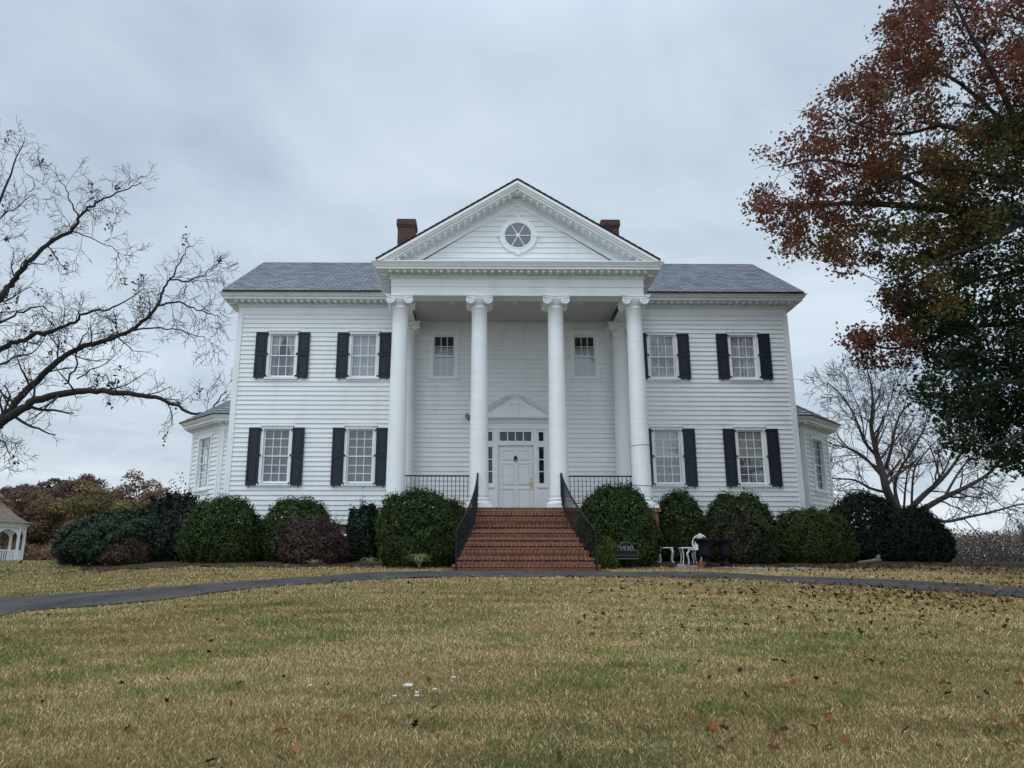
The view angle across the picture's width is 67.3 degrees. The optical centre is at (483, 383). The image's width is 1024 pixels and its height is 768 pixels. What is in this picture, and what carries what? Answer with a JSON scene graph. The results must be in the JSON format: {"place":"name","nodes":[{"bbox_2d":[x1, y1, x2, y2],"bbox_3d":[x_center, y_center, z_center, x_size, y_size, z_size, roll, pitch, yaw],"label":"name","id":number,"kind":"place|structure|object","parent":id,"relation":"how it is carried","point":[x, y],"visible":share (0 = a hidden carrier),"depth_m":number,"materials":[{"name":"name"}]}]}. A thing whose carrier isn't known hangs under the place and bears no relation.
{"place":"outdoors","nodes":[
{"label":"outdoors","id":0,"kind":"place"},
{"bbox_2d":[0,558,1023,767],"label":"ground","id":1,"kind":"structure","parent":0,"point":[376,643],"depth_m":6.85,"materials":[{"name":"plant"}]},
{"bbox_2d":[0,485,17,508],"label":"woodland tree","id":2,"kind":"object","parent":1,"relation":"on","point":[3,490],"visible":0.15,"depth_m":73.56,"materials":[{"name":"brown plant"}]},
{"bbox_2d":[0,493,33,560],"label":"gazebo","id":3,"kind":"object","parent":1,"relation":"on","point":[11,521],"visible":0.9,"depth_m":43.00,"materials":[{"name":"white paint"}]},
{"bbox_2d":[0,488,53,540],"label":"woodland tree","id":4,"kind":"object","parent":1,"relation":"on","point":[27,500],"visible":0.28,"depth_m":66.42,"materials":[{"name":"brown plant"}]},
{"bbox_2d":[0,514,81,560],"bbox_3d":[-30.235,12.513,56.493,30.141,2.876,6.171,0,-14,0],"label":"undergrowth","id":5,"kind":"object","parent":1,"relation":"on","point":[37,553],"visible":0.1,"depth_m":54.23,"materials":[{"name":"brown plant"}]},
{"bbox_2d":[3,493,78,545],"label":"woodland tree","id":6,"kind":"object","parent":1,"relation":"on","point":[39,530],"visible":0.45,"depth_m":61.29,"materials":[{"name":"brown plant"}]},
{"bbox_2d":[16,483,68,498],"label":"woodland tree","id":7,"kind":"object","parent":1,"relation":"on","point":[32,487],"visible":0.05,"depth_m":77.99,"materials":[{"name":"brown plant"}]},
{"bbox_2d":[9,481,80,521],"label":"woodland tree","id":8,"kind":"object","parent":1,"relation":"on","point":[46,484],"visible":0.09,"depth_m":72.83,"materials":[{"name":"brown plant"}]},
{"bbox_2d":[48,478,89,495],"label":"woodland tree","id":9,"kind":"object","parent":1,"relation":"on","point":[57,481],"visible":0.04,"depth_m":78.63,"materials":[{"name":"brown plant"}]},
{"bbox_2d":[50,473,107,510],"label":"woodland tree","id":10,"kind":"object","parent":1,"relation":"on","point":[83,478],"visible":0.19,"depth_m":72.14,"materials":[{"name":"brown plant"}]},
{"bbox_2d":[23,480,141,536],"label":"woodland tree","id":11,"kind":"object","parent":1,"relation":"on","point":[91,495],"visible":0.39,"depth_m":64.08,"materials":[{"name":"brown plant"}]},
{"bbox_2d":[47,506,164,564],"bbox_3d":[-14.926,4.666,23.300,16.431,1.675,5.997,-4,-14,15],"label":"juniper","id":12,"kind":"object","parent":1,"relation":"on","point":[83,541],"visible":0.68,"depth_m":20.17,"materials":[{"name":"green plant"}]},
{"bbox_2d":[77,494,143,519],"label":"woodland tree","id":13,"kind":"object","parent":1,"relation":"on","point":[123,503],"visible":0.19,"depth_m":63.18,"materials":[{"name":"brown plant"}]},
{"bbox_2d":[0,116,239,479],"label":"bare tree","id":14,"kind":"object","parent":1,"relation":"on","point":[14,410],"visible":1,"depth_m":33.19,"materials":[{"name":"grey plant"}]},
{"bbox_2d":[100,469,168,505],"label":"woodland tree","id":15,"kind":"object","parent":1,"relation":"on","point":[128,490],"visible":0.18,"depth_m":72.57,"materials":[{"name":"brown plant"}]},
{"bbox_2d":[133,490,181,506],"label":"woodland tree","id":16,"kind":"object","parent":1,"relation":"on","point":[144,497],"visible":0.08,"depth_m":70.17,"materials":[{"name":"brown plant"}]},
{"bbox_2d":[135,472,372,562],"bbox_3d":[-6.722,2.757,17.552,3.856,2.649,13.766,7,-16,-28],"label":"bush","id":17,"kind":"object","parent":1,"relation":"on","point":[171,510],"visible":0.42,"depth_m":21.13,"materials":[{"name":"green plant"}]},
{"bbox_2d":[117,493,401,563],"bbox_3d":[-8.972,3.323,18.480,13.056,1.988,5.976,5,-14,-18],"label":"boxwood","id":18,"kind":"object","parent":1,"relation":"on","point":[236,547],"visible":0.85,"depth_m":20.14,"materials":[{"name":"green plant"}]},
{"bbox_2d":[307,559,322,566],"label":"strap leaf plant","id":19,"kind":"object","parent":1,"relation":"on","point":[314,562],"visible":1,"depth_m":18.84,"materials":[{"name":"green plant"}]},
{"bbox_2d":[355,557,378,567],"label":"strap leaf plant","id":20,"kind":"object","parent":1,"relation":"on","point":[369,562],"visible":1,"depth_m":18.74,"materials":[{"name":"green plant"}]},
{"bbox_2d":[404,553,428,568],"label":"strap leaf plant","id":21,"kind":"object","parent":1,"relation":"on","point":[419,559],"visible":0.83,"depth_m":18.28,"materials":[{"name":"green plant"}]},
{"bbox_2d":[179,178,841,571],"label":"house","id":22,"kind":"structure","parent":1,"relation":"on","point":[519,368],"depth_m":24.30,"materials":[{"name":"white paint"}]},
{"bbox_2d":[256,425,293,487],"bbox_3d":[-6.534,2.276,24.149,1.060,1.975,0.244,0,-14,0],"label":"window","id":23,"kind":"structure","parent":22,"relation":"in","point":[276,440],"depth_m":24.20,"materials":[{"name":"white paint"}]},
{"bbox_2d":[264,330,299,380],"bbox_3d":[-6.528,-0.905,24.934,1.060,1.710,0.258,0,-14,0],"label":"window","id":24,"kind":"structure","parent":22,"relation":"in","point":[279,367],"depth_m":24.97,"materials":[{"name":"white paint"}]},
{"bbox_2d":[341,425,377,487],"bbox_3d":[-3.894,2.284,24.161,1.060,1.975,0.244,0,-14,0],"label":"window","id":25,"kind":"structure","parent":22,"relation":"in","point":[360,440],"depth_m":24.22,"materials":[{"name":"white paint"}]},
{"bbox_2d":[346,330,380,380],"bbox_3d":[-3.888,-0.898,24.947,1.060,1.710,0.258,0,-14,0],"label":"window","id":26,"kind":"structure","parent":22,"relation":"in","point":[363,359],"depth_m":25.00,"materials":[{"name":"white paint"}]},
{"bbox_2d":[428,330,459,380],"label":"window","id":27,"kind":"structure","parent":22,"relation":"in","point":[443,362],"depth_m":24.98,"materials":[{"name":"white paint"}]},
{"bbox_2d":[498,446,533,506],"bbox_3d":[1.000,3.007,24.019,1.110,2.190,0.140,0,-14,0],"label":"door","id":28,"kind":"structure","parent":22,"relation":"in","point":[515,463],"depth_m":24.06,"materials":[{"name":"white paint"}]},
{"bbox_2d":[497,216,538,254],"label":"round window","id":29,"kind":"structure","parent":22,"relation":"in","point":[517,235],"depth_m":22.64,"materials":[{"name":"white paint"}]},
{"bbox_2d":[569,331,600,381],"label":"window","id":30,"kind":"structure","parent":22,"relation":"in","point":[585,362],"depth_m":24.99,"materials":[{"name":"white paint"}]},
{"bbox_2d":[645,331,680,381],"bbox_3d":[5.802,-0.869,24.993,1.060,1.710,0.258,0,-14,0],"label":"window","id":31,"kind":"structure","parent":22,"relation":"in","point":[663,366],"depth_m":25.04,"materials":[{"name":"white paint"}]},
{"bbox_2d":[650,426,686,488],"bbox_3d":[5.796,2.314,24.212,1.060,1.975,0.254,0,-14,0],"label":"window","id":32,"kind":"structure","parent":22,"relation":"in","point":[667,441],"depth_m":24.26,"materials":[{"name":"white paint"}]},
{"bbox_2d":[726,331,762,382],"bbox_3d":[8.442,-0.861,25.006,1.060,1.710,0.258,0,-14,0],"label":"window","id":33,"kind":"structure","parent":22,"relation":"in","point":[744,362],"depth_m":25.06,"materials":[{"name":"white paint"}]},
{"bbox_2d":[733,426,771,488],"bbox_3d":[8.436,2.322,24.225,1.060,1.975,0.254,0,-14,0],"label":"window","id":34,"kind":"structure","parent":22,"relation":"in","point":[751,443],"depth_m":24.28,"materials":[{"name":"white paint"}]},
{"bbox_2d":[0,562,1023,762],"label":"fallen leaves","id":35,"kind":"object","parent":1,"relation":"on","point":[693,717],"visible":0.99,"depth_m":11.60,"materials":[{"name":"brown plant"}]},
{"bbox_2d":[56,561,1023,570],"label":"mulch bed","id":36,"kind":"object","parent":1,"relation":"on","point":[155,564],"visible":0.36,"depth_m":19.76,"materials":[{"name":"brown soil"}]},
{"bbox_2d":[89,537,153,564],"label":"dry shrub","id":37,"kind":"object","parent":36,"relation":"on","point":[126,551],"visible":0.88,"depth_m":19.83,"materials":[{"name":"brown plant"}]},
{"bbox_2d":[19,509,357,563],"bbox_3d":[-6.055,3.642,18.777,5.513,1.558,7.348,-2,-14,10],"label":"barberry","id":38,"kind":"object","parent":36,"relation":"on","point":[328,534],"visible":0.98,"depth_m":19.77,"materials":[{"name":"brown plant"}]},
{"bbox_2d":[250,494,332,561],"bbox_3d":[-5.279,4.085,21.629,2.712,1.959,7.249,6,-15,-22],"label":"boxwood","id":39,"kind":"object","parent":36,"relation":"on","point":[290,506],"visible":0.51,"depth_m":20.92,"materials":[{"name":"green plant"}]},
{"bbox_2d":[345,487,379,561],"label":"holly","id":40,"kind":"object","parent":36,"relation":"on","point":[361,520],"visible":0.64,"depth_m":20.96,"materials":[{"name":"green plant"}]},
{"bbox_2d":[364,483,474,567],"bbox_3d":[-2.281,3.701,20.094,6.638,2.224,2.978,-3,-14,11],"label":"boxwood","id":41,"kind":"object","parent":36,"relation":"on","point":[433,534],"visible":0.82,"depth_m":18.96,"materials":[{"name":"green plant"}]},
{"bbox_2d":[576,477,664,567],"bbox_3d":[3.522,3.668,20.185,3.066,2.330,2.970,8,-16,-30],"label":"boxwood","id":42,"kind":"object","parent":36,"relation":"on","point":[625,499],"visible":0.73,"depth_m":19.07,"materials":[{"name":"green plant"}]},
{"bbox_2d":[659,547,674,562],"bbox_3d":[4.838,4.385,20.577,0.496,0.830,0.462,-2,-14,7],"label":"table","id":43,"kind":"object","parent":36,"relation":"on","point":[671,550],"visible":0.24,"depth_m":20.37,"materials":[{"name":"white metal"}]},
{"bbox_2d":[656,486,707,561],"bbox_3d":[4.952,4.114,22.141,4.755,2.175,5.042,0,-14,0],"label":"boxwood","id":44,"kind":"object","parent":36,"relation":"on","point":[677,535],"visible":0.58,"depth_m":21.15,"materials":[{"name":"green plant"}]},
{"bbox_2d":[678,547,697,563],"bbox_3d":[5.306,4.462,19.939,0.420,0.434,0.320,0,-14,0],"label":"iron table","id":45,"kind":"object","parent":36,"relation":"on","point":[680,548],"visible":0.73,"depth_m":19.84,"materials":[{"name":"white metal"}]},
{"bbox_2d":[686,533,704,563],"bbox_3d":[5.433,4.212,19.560,0.462,0.830,0.496,-10,-17,36],"label":"iron chair","id":46,"kind":"object","parent":36,"relation":"on","point":[699,535],"visible":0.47,"depth_m":19.72,"materials":[{"name":"white metal"}]},
{"bbox_2d":[705,486,775,538],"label":"boxwood","id":47,"kind":"object","parent":36,"relation":"on","point":[727,499],"visible":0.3,"depth_m":21.73,"materials":[{"name":"green plant"}]},
{"bbox_2d":[698,500,838,564],"bbox_3d":[7.542,3.995,20.549,3.663,1.758,2.654,-8,-16,29],"label":"azalea","id":48,"kind":"object","parent":36,"relation":"on","point":[758,545],"visible":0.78,"depth_m":20.11,"materials":[{"name":"green plant"}]},
{"bbox_2d":[773,506,884,563],"bbox_3d":[9.184,4.401,22.129,3.120,1.656,7.213,3,-14,-12],"label":"boxwood","id":49,"kind":"object","parent":36,"relation":"on","point":[805,543],"visible":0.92,"depth_m":20.46,"materials":[{"name":"green plant"}]},
{"bbox_2d":[821,488,909,562],"bbox_3d":[10.863,4.069,22.101,2.814,2.271,6.686,0,-14,0],"label":"yew","id":50,"kind":"object","parent":36,"relation":"on","point":[859,504],"visible":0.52,"depth_m":21.64,"materials":[{"name":"green plant"}]},
{"bbox_2d":[857,554,881,562],"bbox_3d":[10.211,4.632,20.329,0.638,0.236,0.112,0,-14,2],"label":"log","id":51,"kind":"object","parent":36,"relation":"on","point":[877,559],"visible":0.95,"depth_m":20.29,"materials":[{"name":"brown wood"}]},
{"bbox_2d":[594,533,618,568],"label":"light shrub","id":52,"kind":"object","parent":1,"relation":"on","point":[606,553],"visible":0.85,"depth_m":18.52,"materials":[{"name":"green plant"}]},
{"bbox_2d":[615,542,638,568],"bbox_3d":[3.433,4.176,18.500,0.595,0.735,0.036,0,-14,0],"label":"house sign","id":53,"kind":"object","parent":1,"relation":"on","point":[628,551],"visible":0.99,"depth_m":18.52,"materials":[{"name":"black metal"}]},
{"bbox_2d":[677,564,685,568],"bbox_3d":[4.712,4.369,18.345,0.224,0.147,0.290,-2,-14,10],"label":"stone","id":54,"kind":"object","parent":1,"relation":"on","point":[681,566],"visible":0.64,"depth_m":18.22,"materials":[{"name":"grey stone"}]},
{"bbox_2d":[686,565,697,568],"bbox_3d":[4.984,4.420,18.507,0.310,0.102,0.240,0,-14,0],"label":"stone","id":55,"kind":"object","parent":1,"relation":"on","point":[692,566],"visible":0.5,"depth_m":18.41,"materials":[{"name":"grey stone"}]},
{"bbox_2d":[698,560,706,568],"bbox_3d":[5.214,4.346,18.372,0.190,0.195,0.190,18,-13,4],"label":"flower pot","id":56,"kind":"object","parent":1,"relation":"on","point":[702,564],"visible":0.97,"depth_m":18.31,"materials":[{"name":"ceramic"}]},
{"bbox_2d":[693,537,719,567],"bbox_3d":[5.442,4.146,18.823,0.578,0.790,0.546,-12,-18,40],"label":"garden urn","id":57,"kind":"object","parent":1,"relation":"on","point":[704,548],"visible":0.98,"depth_m":18.73,"materials":[{"name":"black metal"}]},
{"bbox_2d":[715,539,734,566],"bbox_3d":[5.993,4.228,19.074,0.536,0.720,0.536,0,-14,0],"label":"garden urn","id":58,"kind":"object","parent":1,"relation":"on","point":[724,549],"visible":0.94,"depth_m":18.97,"materials":[{"name":"black metal"}]},
{"bbox_2d":[737,0,1023,491],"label":"autumn tree","id":59,"kind":"object","parent":1,"relation":"on","point":[947,314],"visible":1,"depth_m":18.76,"materials":[{"name":"red plant"}]},
{"bbox_2d":[797,349,1023,561],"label":"bare tree","id":60,"kind":"object","parent":1,"relation":"on","point":[880,468],"visible":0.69,"depth_m":34.48,"materials":[{"name":"grey plant"}]},
{"bbox_2d":[868,501,960,561],"bbox_3d":[11.970,4.726,23.787,8.543,1.804,14.810,3,-14,-10],"label":"yew","id":61,"kind":"object","parent":1,"relation":"on","point":[929,539],"visible":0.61,"depth_m":21.11,"materials":[{"name":"green plant"}]},
{"bbox_2d":[867,526,1023,561],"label":"wood","id":62,"kind":"object","parent":1,"relation":"on","point":[1013,552],"visible":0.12,"depth_m":154.24,"materials":[{"name":"brown plant"}]},
{"bbox_2d":[0,570,1023,615],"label":"driveway","id":63,"kind":"structure","parent":0,"point":[9,604],"depth_m":14.47,"materials":[{"name":"grey asphalt"}]},
{"bbox_2d":[0,0,1023,557],"label":"sky","id":64,"kind":"structure","parent":0,"point":[273,130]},
{"bbox_2d":[719,567,839,569],"bbox_3d":[7.143,4.469,18.615,2.889,0.066,0.882,0,-14,0],"label":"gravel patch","id":65,"kind":"object","parent":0,"point":[792,568],"visible":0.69,"depth_m":18.53,"materials":[{"name":"grey gravel"}]}
]}

